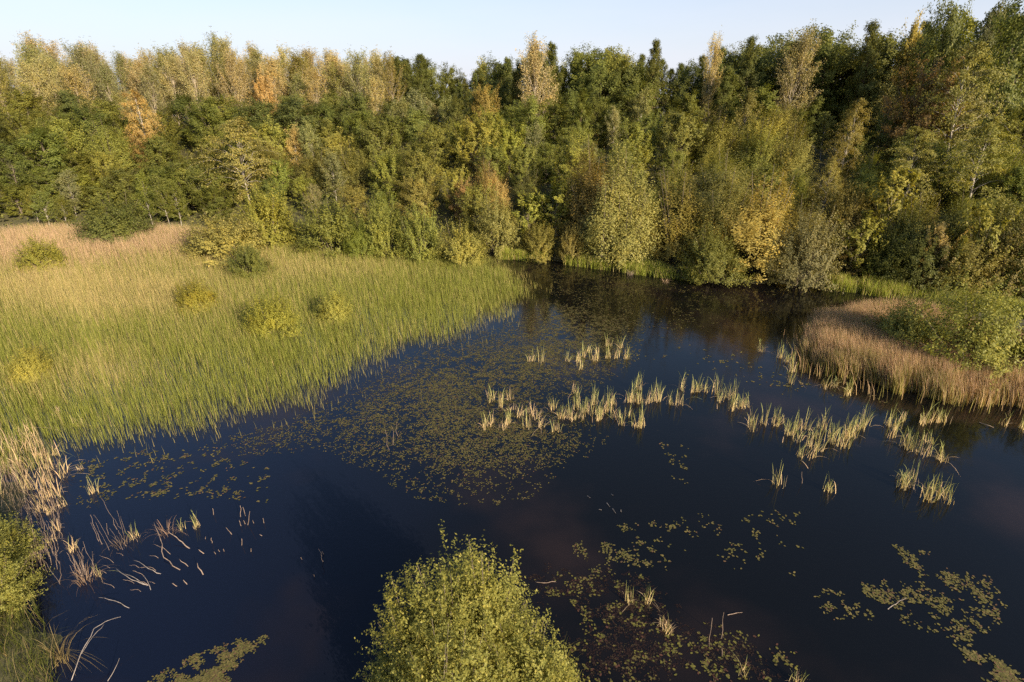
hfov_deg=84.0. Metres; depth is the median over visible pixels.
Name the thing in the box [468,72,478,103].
pine tree
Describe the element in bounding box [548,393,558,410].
cattail clump
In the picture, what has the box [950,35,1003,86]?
broadleaf tree
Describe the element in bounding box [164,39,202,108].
poplar tree
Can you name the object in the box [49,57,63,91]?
poplar tree
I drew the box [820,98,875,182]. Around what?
birch tree
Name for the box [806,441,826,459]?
cattail clump
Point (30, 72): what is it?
poplar tree
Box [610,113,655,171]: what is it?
maple tree
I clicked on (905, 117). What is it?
alder tree
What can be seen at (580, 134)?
alder tree
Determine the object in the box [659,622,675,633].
cattail clump
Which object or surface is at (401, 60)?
broadleaf tree
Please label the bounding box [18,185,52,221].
aspen tree
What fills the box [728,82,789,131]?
broadleaf tree
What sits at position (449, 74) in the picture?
broadleaf tree
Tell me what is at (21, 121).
maple tree
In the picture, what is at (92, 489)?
cattail clump
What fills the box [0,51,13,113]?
poplar tree
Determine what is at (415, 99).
aspen tree
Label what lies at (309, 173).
willow tree
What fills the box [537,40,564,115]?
pine tree
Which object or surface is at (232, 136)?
birch tree
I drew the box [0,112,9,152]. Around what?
broadleaf tree
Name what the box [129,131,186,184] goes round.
broadleaf tree
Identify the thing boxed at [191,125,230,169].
maple tree
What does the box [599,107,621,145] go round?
maple tree
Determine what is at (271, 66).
poplar tree
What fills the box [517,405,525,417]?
cattail clump
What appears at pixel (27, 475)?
cattail clump
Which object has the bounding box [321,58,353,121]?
poplar tree
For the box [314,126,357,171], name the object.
maple tree
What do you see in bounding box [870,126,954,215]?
birch tree
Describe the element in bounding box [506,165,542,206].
willow tree
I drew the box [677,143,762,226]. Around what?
willow tree
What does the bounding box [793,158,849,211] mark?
willow tree
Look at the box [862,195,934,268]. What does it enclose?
willow shrub
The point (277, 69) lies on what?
poplar tree
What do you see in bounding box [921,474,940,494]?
cattail clump
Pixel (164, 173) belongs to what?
broadleaf tree
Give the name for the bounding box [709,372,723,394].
cattail clump
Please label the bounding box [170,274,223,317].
willow shrub
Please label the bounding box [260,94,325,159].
broadleaf tree
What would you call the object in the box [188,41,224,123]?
poplar tree
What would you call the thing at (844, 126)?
maple tree
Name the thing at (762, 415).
cattail clump
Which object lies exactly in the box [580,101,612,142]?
broadleaf tree
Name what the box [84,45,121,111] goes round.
poplar tree
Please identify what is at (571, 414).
cattail clump
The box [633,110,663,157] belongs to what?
maple tree
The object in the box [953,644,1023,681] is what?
floating leaves
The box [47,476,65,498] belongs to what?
cattail clump
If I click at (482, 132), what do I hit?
maple tree
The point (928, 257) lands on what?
willow shrub
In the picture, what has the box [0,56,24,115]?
poplar tree
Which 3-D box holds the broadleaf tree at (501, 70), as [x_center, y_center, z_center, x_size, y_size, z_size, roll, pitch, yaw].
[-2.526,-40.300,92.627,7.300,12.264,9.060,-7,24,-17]
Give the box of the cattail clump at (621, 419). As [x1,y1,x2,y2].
[615,409,627,425]
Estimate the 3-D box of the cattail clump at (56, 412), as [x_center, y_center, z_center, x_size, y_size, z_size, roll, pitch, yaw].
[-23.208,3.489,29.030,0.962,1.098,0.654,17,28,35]
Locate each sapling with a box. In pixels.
[511,189,551,239]
[525,177,579,236]
[832,210,889,277]
[858,165,921,246]
[915,221,972,290]
[945,197,1023,289]
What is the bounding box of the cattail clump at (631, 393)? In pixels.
[611,380,640,402]
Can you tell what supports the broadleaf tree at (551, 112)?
on the ground at (446, 216)
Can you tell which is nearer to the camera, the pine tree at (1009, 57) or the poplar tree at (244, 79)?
the pine tree at (1009, 57)
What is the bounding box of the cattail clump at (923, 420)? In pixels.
[919,408,929,425]
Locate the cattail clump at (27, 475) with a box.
[13,461,45,483]
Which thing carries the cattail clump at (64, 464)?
in the pond water
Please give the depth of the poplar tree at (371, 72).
103.01 m
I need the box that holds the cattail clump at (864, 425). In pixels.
[853,416,866,429]
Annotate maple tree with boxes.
[0,106,39,153]
[0,180,40,215]
[11,117,51,165]
[16,165,79,205]
[26,105,57,135]
[28,110,96,168]
[50,167,105,206]
[57,149,109,183]
[74,180,124,214]
[86,144,127,190]
[97,162,154,205]
[104,108,146,156]
[119,182,157,217]
[139,105,185,149]
[152,151,221,208]
[182,162,240,212]
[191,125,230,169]
[214,127,260,174]
[247,114,294,165]
[262,153,294,196]
[286,171,316,208]
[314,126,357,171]
[353,111,397,171]
[367,145,414,204]
[369,184,403,228]
[374,108,409,153]
[414,159,445,190]
[438,163,471,212]
[440,111,502,177]
[444,117,468,161]
[454,179,500,235]
[470,140,508,187]
[472,103,509,161]
[491,122,529,174]
[507,141,545,189]
[519,188,553,225]
[542,135,599,199]
[549,168,592,220]
[595,141,646,199]
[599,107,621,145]
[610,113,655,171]
[623,140,657,190]
[632,184,665,221]
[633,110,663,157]
[652,142,687,187]
[653,103,713,168]
[664,105,693,140]
[676,122,707,159]
[738,155,792,210]
[831,103,866,144]
[837,128,877,174]
[866,179,917,230]
[871,102,916,162]
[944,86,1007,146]
[982,160,1023,219]
[988,105,1023,159]
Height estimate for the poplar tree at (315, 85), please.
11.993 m
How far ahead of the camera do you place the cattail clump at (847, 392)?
31.25 m
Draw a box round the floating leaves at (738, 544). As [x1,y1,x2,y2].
[706,510,803,575]
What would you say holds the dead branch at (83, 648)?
attached to the dry sedge clump at (60, 654)
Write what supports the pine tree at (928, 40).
on the ground at (446, 216)
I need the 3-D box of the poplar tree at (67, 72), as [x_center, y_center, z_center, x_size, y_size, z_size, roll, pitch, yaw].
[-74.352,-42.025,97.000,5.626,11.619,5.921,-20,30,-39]
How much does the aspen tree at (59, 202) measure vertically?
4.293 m
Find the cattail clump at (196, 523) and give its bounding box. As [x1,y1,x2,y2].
[189,511,199,527]
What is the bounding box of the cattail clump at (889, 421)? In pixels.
[884,405,898,426]
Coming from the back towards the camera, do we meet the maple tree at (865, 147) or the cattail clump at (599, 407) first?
the maple tree at (865, 147)
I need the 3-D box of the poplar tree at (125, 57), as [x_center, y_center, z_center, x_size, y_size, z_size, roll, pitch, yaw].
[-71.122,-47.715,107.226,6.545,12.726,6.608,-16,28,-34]
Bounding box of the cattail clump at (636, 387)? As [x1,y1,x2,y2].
[633,371,645,391]
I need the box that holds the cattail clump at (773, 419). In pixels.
[772,406,782,426]
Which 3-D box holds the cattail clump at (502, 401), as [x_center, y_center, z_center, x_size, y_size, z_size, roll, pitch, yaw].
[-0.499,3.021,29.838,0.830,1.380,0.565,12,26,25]
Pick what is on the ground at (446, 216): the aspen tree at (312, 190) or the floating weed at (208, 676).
the aspen tree at (312, 190)
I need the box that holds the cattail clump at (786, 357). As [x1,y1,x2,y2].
[783,352,790,362]
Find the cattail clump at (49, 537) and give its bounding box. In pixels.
[41,530,61,544]
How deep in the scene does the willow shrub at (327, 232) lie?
56.89 m
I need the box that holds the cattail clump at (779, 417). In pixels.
[770,409,786,422]
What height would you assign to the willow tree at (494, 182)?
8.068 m
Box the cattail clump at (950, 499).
[930,487,953,504]
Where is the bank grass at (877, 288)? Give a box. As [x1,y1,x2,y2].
[494,246,1023,318]
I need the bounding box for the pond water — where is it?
[0,255,1023,681]
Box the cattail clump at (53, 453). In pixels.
[29,440,59,468]
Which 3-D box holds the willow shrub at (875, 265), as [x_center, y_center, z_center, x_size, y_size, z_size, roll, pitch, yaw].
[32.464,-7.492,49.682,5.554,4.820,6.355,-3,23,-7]
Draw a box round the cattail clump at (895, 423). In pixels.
[889,411,907,433]
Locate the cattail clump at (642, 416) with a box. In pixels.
[639,402,645,425]
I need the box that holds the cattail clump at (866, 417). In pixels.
[856,401,882,426]
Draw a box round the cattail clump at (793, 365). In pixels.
[789,355,798,371]
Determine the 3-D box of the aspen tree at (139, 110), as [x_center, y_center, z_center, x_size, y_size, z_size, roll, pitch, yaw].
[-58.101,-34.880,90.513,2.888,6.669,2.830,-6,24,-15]
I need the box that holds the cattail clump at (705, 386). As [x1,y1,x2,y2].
[701,378,709,393]
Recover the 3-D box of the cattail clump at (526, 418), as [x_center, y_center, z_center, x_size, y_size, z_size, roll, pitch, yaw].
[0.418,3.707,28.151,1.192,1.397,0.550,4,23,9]
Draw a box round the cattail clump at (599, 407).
[594,398,604,414]
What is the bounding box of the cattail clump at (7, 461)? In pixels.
[0,449,22,472]
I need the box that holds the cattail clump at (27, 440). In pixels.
[2,419,43,456]
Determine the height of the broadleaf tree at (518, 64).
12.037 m
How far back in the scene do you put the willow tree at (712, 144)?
68.83 m
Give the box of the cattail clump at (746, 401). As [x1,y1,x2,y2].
[740,392,750,410]
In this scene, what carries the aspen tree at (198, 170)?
on the ground at (446, 216)
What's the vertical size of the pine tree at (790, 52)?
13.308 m
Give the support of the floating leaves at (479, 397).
on the pond water
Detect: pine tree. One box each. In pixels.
[389,55,412,106]
[399,60,413,103]
[410,53,435,109]
[433,84,449,127]
[446,92,465,139]
[448,78,455,98]
[455,82,464,116]
[459,84,473,118]
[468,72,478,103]
[474,69,485,90]
[489,62,506,113]
[501,56,513,112]
[503,70,528,116]
[520,52,546,111]
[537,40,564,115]
[541,77,562,136]
[561,87,591,143]
[635,70,666,113]
[636,53,646,71]
[641,39,672,127]
[655,58,668,113]
[660,67,676,114]
[664,63,685,107]
[694,54,710,105]
[695,46,735,122]
[706,66,740,128]
[728,35,764,117]
[751,81,774,126]
[769,37,809,119]
[842,19,887,125]
[885,31,924,140]
[907,26,938,87]
[919,19,934,35]
[981,10,1006,65]
[993,86,1021,143]
[1003,29,1023,97]
[1003,54,1023,130]
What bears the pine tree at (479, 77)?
on the ground at (446, 216)
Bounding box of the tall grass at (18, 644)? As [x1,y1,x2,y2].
[0,507,584,681]
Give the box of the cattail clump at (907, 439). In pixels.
[892,426,913,448]
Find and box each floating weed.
[147,634,268,681]
[512,562,781,681]
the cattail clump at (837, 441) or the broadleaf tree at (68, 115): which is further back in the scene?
the broadleaf tree at (68, 115)
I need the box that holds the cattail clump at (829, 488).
[823,479,835,493]
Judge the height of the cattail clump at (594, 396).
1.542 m
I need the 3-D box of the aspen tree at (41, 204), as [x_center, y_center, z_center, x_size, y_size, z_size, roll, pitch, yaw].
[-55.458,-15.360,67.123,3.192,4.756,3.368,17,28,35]
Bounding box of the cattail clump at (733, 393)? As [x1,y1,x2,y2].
[726,380,740,398]
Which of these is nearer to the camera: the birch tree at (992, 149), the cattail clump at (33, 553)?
the cattail clump at (33, 553)
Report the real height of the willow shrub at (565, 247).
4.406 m
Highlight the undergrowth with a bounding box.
[0,109,1023,297]
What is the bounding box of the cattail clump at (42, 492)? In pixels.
[24,475,60,503]
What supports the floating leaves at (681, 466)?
on the pond water
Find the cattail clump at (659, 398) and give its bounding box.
[655,378,666,401]
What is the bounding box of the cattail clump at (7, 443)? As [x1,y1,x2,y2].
[0,436,25,454]
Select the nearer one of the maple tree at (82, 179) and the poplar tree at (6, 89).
the maple tree at (82, 179)
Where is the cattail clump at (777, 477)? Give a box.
[757,462,787,486]
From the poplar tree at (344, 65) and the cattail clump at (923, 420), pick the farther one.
the poplar tree at (344, 65)
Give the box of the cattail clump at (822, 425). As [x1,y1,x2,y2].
[817,406,830,429]
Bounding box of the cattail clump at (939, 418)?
[933,411,945,422]
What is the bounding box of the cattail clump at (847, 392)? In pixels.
[844,382,850,396]
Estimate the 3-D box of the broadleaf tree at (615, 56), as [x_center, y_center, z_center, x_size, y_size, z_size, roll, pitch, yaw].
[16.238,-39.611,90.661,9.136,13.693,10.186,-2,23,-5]
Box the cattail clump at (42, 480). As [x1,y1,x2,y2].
[29,466,66,490]
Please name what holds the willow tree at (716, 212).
on the ground at (446, 216)
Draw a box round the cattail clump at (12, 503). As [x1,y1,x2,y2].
[2,493,20,513]
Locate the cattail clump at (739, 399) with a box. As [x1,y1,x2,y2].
[736,394,745,408]
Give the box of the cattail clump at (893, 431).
[886,422,899,437]
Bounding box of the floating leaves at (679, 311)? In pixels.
[631,284,826,341]
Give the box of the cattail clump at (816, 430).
[809,424,821,438]
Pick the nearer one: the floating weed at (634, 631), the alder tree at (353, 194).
the floating weed at (634, 631)
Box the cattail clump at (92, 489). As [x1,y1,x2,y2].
[86,475,98,493]
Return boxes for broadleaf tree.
[0,82,51,134]
[0,105,13,143]
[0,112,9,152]
[0,139,36,191]
[4,125,86,184]
[40,88,91,139]
[40,109,95,150]
[67,100,116,163]
[86,95,132,145]
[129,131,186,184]
[134,160,196,220]
[158,92,208,147]
[179,99,231,156]
[191,89,243,142]
[193,184,233,222]
[216,151,258,191]
[217,102,257,137]
[230,96,286,154]
[239,115,285,160]
[254,174,285,212]
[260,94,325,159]
[263,88,313,142]
[304,101,343,146]
[308,117,351,163]
[311,86,349,131]
[323,89,379,147]
[338,108,379,158]
[341,110,377,152]
[372,96,409,137]
[381,55,432,102]
[394,104,437,156]
[408,70,442,121]
[410,53,447,121]
[435,62,469,118]
[445,82,495,135]
[447,71,474,116]
[473,50,516,125]
[487,112,513,153]
[499,94,552,159]
[501,103,531,143]
[508,56,530,100]
[513,41,556,91]
[535,98,574,150]
[553,41,597,124]
[553,85,591,138]
[571,43,610,126]
[572,88,625,149]
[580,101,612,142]
[581,62,625,124]
[589,46,639,91]
[591,43,641,110]
[593,60,661,134]
[613,77,670,141]
[626,55,662,120]
[660,69,705,132]
[662,89,704,136]
[668,57,709,121]
[699,48,764,124]
[725,39,774,91]
[725,54,781,123]
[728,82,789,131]
[739,53,773,90]
[752,31,818,111]
[776,20,863,132]
[784,104,814,146]
[791,95,836,143]
[797,34,853,136]
[817,38,886,136]
[821,171,881,246]
[825,27,919,142]
[841,43,898,131]
[878,129,940,191]
[879,29,989,120]
[882,24,940,95]
[905,136,969,205]
[906,0,974,133]
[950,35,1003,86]
[953,47,1004,140]
[959,0,1023,161]
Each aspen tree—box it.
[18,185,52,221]
[27,190,57,223]
[46,194,77,227]
[52,169,84,218]
[77,99,95,134]
[108,90,130,120]
[130,167,158,224]
[136,101,153,128]
[147,173,173,227]
[161,178,190,224]
[181,165,211,207]
[283,124,305,169]
[297,121,323,168]
[301,183,321,213]
[316,147,349,201]
[386,96,414,149]
[400,87,434,131]
[423,99,439,124]
[435,95,466,134]
[470,56,492,103]
[523,121,548,164]
[542,56,568,104]
[557,61,571,97]
[575,140,599,173]
[604,105,623,146]
[627,86,653,126]
[725,87,762,155]
[811,111,840,158]
[864,80,907,153]
[888,9,925,115]
[935,86,990,147]
[948,9,983,55]
[963,0,1011,92]
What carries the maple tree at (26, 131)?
on the ground at (446, 216)
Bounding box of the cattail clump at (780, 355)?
[777,340,785,357]
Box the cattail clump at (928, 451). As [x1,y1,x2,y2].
[920,439,937,456]
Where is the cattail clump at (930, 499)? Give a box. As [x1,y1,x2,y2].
[919,482,938,502]
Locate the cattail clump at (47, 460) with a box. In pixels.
[26,452,57,472]
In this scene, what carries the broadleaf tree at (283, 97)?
on the ground at (446, 216)
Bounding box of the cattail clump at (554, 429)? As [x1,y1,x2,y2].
[550,420,563,432]
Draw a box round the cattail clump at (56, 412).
[49,403,62,419]
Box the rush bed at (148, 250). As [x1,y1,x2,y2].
[0,220,551,474]
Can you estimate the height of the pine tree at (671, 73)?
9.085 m
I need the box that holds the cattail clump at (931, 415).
[923,401,940,422]
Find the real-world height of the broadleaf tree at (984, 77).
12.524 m
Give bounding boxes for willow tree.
[78,115,142,171]
[156,145,187,173]
[181,146,222,171]
[242,132,300,185]
[285,140,336,195]
[330,139,380,189]
[471,151,513,216]
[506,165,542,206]
[548,130,631,238]
[576,120,666,268]
[640,145,733,265]
[644,144,696,210]
[667,163,768,269]
[673,145,800,282]
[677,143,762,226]
[688,106,743,171]
[691,145,750,198]
[696,94,740,146]
[722,100,801,164]
[728,115,785,183]
[753,97,807,149]
[759,109,809,167]
[763,191,833,262]
[767,126,821,188]
[767,163,812,210]
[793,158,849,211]
[838,148,897,203]
[871,179,942,254]
[936,130,1023,206]
[937,190,985,234]
[973,136,1023,187]
[1002,201,1023,252]
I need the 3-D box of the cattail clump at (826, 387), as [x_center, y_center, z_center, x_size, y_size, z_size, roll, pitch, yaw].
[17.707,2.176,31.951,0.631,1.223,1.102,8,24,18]
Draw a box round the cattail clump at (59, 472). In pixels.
[40,454,86,482]
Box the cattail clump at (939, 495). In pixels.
[931,474,956,500]
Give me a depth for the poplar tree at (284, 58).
107.35 m
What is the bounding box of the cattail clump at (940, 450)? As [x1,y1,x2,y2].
[933,441,956,470]
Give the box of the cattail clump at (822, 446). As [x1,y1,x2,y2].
[811,427,836,451]
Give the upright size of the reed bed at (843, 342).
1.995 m
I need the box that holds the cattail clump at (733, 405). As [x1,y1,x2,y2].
[728,393,738,410]
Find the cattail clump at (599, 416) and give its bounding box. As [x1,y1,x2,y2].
[596,406,602,420]
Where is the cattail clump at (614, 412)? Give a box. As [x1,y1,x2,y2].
[609,402,620,418]
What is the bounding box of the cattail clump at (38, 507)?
[30,501,45,513]
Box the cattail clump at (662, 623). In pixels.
[654,618,668,630]
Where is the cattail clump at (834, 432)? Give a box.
[827,419,840,441]
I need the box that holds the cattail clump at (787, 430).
[782,419,795,442]
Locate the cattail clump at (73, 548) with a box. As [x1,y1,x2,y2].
[61,535,77,552]
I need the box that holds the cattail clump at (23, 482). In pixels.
[3,468,34,507]
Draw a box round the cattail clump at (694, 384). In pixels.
[689,374,701,392]
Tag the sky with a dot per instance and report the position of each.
(454, 32)
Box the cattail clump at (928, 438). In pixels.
[920,429,932,447]
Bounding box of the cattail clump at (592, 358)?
[586,349,597,362]
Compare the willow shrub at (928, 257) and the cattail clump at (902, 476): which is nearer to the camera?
the cattail clump at (902, 476)
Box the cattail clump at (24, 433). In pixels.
[3,423,36,442]
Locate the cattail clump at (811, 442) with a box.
[805,426,816,452]
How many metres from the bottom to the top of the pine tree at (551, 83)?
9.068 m
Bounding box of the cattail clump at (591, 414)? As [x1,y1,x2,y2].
[586,397,607,419]
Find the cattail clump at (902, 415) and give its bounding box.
[896,408,907,421]
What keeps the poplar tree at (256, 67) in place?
on the ground at (446, 216)
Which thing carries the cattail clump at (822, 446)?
in the pond water
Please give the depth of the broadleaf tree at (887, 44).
75.15 m
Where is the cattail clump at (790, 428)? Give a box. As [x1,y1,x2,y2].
[784,419,806,436]
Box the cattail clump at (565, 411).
[555,399,570,417]
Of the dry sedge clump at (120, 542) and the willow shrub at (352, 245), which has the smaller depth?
the dry sedge clump at (120, 542)
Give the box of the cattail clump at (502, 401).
[498,388,507,407]
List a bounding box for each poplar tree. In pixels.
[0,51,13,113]
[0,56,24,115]
[0,63,21,122]
[0,77,16,118]
[1,55,20,88]
[7,58,59,124]
[10,39,65,116]
[11,30,47,72]
[12,50,31,87]
[29,51,77,118]
[34,38,73,73]
[37,50,61,101]
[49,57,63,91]
[49,62,100,113]
[56,38,107,122]
[56,59,91,105]
[64,42,124,109]
[66,40,117,89]
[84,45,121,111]
[89,61,133,123]
[102,50,143,115]
[104,60,122,91]
[115,51,140,119]
[121,54,162,116]
[124,54,155,102]
[127,43,165,105]
[130,59,170,118]
[150,41,176,121]
[155,52,188,124]
[156,46,179,97]
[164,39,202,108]
[171,44,211,121]
[172,46,221,108]
[173,43,212,95]
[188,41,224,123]
[193,26,229,110]
[201,52,233,115]
[209,31,251,95]
[212,42,256,114]
[223,56,255,107]
[236,56,254,102]
[239,40,259,100]
[244,45,285,103]
[244,51,280,101]
[259,51,291,108]
[264,56,289,100]
[273,40,293,96]
[279,48,320,108]
[282,62,310,92]
[282,69,311,128]
[288,41,327,93]
[288,53,318,102]
[298,46,321,97]
[299,62,336,128]
[317,47,331,94]
[317,49,346,102]
[318,52,345,92]
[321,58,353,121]
[337,45,381,120]
[340,65,357,112]
[347,71,368,110]
[360,44,390,110]
[361,54,384,109]
[362,73,386,126]
[374,46,407,116]
[515,31,560,124]
[699,25,726,127]
[772,18,826,125]
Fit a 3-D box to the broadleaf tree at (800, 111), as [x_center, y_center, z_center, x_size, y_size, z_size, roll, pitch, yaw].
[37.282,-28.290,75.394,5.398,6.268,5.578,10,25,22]
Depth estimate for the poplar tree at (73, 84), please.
90.34 m
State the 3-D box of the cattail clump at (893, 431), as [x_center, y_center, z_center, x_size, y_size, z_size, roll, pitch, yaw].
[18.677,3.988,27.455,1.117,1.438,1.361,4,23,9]
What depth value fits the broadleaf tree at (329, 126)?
80.84 m
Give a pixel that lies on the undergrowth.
(516, 208)
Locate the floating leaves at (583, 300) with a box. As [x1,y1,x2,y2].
[493,259,675,341]
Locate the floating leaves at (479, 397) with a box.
[214,301,642,505]
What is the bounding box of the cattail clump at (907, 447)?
[898,428,917,450]
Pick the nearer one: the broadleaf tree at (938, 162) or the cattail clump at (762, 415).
the cattail clump at (762, 415)
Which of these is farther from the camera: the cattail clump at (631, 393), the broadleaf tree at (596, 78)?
the broadleaf tree at (596, 78)
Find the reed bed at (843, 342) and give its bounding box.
[775,296,1023,415]
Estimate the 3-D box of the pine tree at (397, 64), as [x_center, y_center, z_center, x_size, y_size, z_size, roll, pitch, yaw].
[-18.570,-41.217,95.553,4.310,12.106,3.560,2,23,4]
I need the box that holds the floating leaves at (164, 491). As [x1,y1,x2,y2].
[64,446,269,507]
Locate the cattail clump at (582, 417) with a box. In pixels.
[572,404,585,418]
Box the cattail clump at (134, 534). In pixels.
[126,527,138,540]
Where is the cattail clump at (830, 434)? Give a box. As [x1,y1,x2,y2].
[824,422,839,443]
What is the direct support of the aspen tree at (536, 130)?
on the ground at (446, 216)
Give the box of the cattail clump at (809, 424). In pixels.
[799,408,821,430]
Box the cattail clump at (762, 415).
[751,402,771,427]
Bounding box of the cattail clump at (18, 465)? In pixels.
[2,452,26,480]
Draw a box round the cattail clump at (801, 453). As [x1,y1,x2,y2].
[796,443,807,467]
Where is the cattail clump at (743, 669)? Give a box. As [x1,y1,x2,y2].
[734,654,749,677]
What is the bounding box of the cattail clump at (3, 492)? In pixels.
[0,476,12,505]
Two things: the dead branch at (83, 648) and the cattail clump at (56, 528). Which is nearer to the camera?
the dead branch at (83, 648)
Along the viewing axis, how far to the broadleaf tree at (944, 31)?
65.07 m
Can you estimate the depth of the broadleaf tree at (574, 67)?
91.15 m
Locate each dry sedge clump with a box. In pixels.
[12,619,104,679]
[50,561,119,592]
[102,533,131,555]
[140,518,191,541]
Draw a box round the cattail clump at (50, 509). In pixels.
[29,501,60,513]
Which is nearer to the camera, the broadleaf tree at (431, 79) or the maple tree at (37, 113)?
the maple tree at (37, 113)
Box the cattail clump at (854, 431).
[847,415,865,439]
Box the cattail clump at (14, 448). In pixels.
[0,434,29,461]
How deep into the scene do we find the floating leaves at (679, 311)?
43.70 m
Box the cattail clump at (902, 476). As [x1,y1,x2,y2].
[896,468,912,483]
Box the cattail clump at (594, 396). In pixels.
[590,386,598,405]
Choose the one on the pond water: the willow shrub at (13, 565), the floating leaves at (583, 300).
the floating leaves at (583, 300)
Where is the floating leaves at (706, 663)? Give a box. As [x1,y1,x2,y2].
[534,571,797,681]
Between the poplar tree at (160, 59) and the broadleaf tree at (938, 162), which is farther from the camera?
the poplar tree at (160, 59)
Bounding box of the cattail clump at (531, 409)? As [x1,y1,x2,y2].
[527,401,536,413]
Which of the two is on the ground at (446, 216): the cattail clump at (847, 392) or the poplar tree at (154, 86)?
the poplar tree at (154, 86)
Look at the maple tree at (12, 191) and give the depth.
69.17 m
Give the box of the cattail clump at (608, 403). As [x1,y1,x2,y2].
[603,391,612,412]
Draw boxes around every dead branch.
[71,617,117,679]
[154,523,180,569]
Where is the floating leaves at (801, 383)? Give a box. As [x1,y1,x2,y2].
[654,347,887,402]
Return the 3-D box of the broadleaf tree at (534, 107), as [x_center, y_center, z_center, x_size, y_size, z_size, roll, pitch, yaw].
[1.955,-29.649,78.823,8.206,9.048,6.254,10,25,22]
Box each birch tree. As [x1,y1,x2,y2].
[117,89,163,160]
[184,116,281,203]
[766,180,798,227]
[804,158,843,223]
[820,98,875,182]
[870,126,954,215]
[886,39,1023,182]
[931,116,1023,211]
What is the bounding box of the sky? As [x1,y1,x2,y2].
[0,0,1023,99]
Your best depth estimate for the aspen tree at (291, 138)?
78.50 m
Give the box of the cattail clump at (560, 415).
[554,406,570,420]
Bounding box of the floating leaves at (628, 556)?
[573,513,708,587]
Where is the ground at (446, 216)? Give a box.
[0,106,1023,681]
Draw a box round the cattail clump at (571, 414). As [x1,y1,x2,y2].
[567,405,584,419]
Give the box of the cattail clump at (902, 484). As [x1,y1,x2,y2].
[896,471,911,490]
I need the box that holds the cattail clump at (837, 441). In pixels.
[832,430,844,448]
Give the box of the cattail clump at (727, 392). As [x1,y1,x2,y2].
[713,383,732,398]
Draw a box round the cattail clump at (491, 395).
[486,384,495,402]
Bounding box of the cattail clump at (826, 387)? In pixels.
[820,374,832,389]
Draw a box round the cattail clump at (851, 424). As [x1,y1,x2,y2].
[844,414,860,434]
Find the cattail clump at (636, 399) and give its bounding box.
[630,388,642,403]
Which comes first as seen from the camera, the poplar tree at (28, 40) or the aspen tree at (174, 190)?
the aspen tree at (174, 190)
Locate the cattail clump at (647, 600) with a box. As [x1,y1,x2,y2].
[640,585,657,608]
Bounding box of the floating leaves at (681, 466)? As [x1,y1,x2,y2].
[659,442,688,483]
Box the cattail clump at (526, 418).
[520,408,531,428]
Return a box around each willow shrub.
[0,511,54,623]
[1,340,65,387]
[7,233,75,275]
[65,188,161,248]
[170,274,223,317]
[172,205,269,269]
[222,239,280,281]
[226,178,305,249]
[237,285,306,343]
[286,185,368,261]
[313,283,357,326]
[338,217,380,260]
[351,188,418,260]
[353,519,589,681]
[392,196,447,267]
[433,214,492,269]
[470,183,522,262]
[518,217,560,263]
[555,223,587,262]
[673,219,753,287]
[758,197,850,293]
[817,238,870,274]
[847,229,927,283]
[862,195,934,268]
[862,286,956,353]
[867,225,975,295]
[898,264,1023,396]
[906,192,1004,259]
[918,224,1017,299]
[957,177,1023,274]
[967,224,1023,297]
[971,227,1023,299]
[1009,325,1023,367]
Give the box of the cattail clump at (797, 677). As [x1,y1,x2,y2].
[785,671,807,681]
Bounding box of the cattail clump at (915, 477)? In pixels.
[900,462,919,488]
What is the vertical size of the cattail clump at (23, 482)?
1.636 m
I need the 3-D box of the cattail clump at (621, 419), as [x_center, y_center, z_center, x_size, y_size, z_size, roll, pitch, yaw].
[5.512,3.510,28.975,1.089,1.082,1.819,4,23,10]
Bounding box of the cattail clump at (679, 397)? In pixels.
[673,385,691,408]
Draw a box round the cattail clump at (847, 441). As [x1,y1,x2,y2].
[838,435,854,448]
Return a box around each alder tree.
[127,128,161,173]
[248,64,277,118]
[333,182,373,224]
[382,142,444,209]
[383,150,415,188]
[389,174,438,224]
[411,122,463,170]
[446,176,474,223]
[465,80,501,136]
[529,141,566,182]
[551,125,609,173]
[877,46,968,170]
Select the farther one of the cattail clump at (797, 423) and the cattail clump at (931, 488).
the cattail clump at (797, 423)
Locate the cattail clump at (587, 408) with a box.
[581,398,588,412]
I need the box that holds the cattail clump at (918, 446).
[911,435,924,453]
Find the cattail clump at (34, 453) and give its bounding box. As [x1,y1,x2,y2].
[2,435,66,469]
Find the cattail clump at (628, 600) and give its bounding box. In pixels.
[623,581,634,610]
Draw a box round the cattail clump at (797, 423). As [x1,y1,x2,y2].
[785,413,802,431]
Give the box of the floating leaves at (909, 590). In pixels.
[814,544,1007,646]
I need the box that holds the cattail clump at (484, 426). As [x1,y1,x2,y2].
[479,410,497,429]
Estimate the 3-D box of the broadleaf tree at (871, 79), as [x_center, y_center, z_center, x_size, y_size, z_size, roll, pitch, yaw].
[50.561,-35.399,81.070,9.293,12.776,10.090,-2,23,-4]
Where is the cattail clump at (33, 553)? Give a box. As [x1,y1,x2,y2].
[29,545,42,563]
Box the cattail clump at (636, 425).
[631,416,642,428]
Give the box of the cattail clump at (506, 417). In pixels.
[503,408,511,423]
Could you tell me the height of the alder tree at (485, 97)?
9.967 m
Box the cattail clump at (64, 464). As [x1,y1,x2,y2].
[54,455,76,472]
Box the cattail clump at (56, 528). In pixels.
[50,519,60,530]
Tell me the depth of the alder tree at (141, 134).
79.00 m
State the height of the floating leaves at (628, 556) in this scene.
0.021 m
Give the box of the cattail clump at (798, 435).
[793,426,806,441]
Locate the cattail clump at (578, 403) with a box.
[573,388,580,408]
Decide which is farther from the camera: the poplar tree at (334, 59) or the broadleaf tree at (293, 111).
the poplar tree at (334, 59)
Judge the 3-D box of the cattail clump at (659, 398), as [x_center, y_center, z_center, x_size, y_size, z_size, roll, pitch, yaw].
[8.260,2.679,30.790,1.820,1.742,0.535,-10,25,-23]
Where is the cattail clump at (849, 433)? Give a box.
[841,420,855,438]

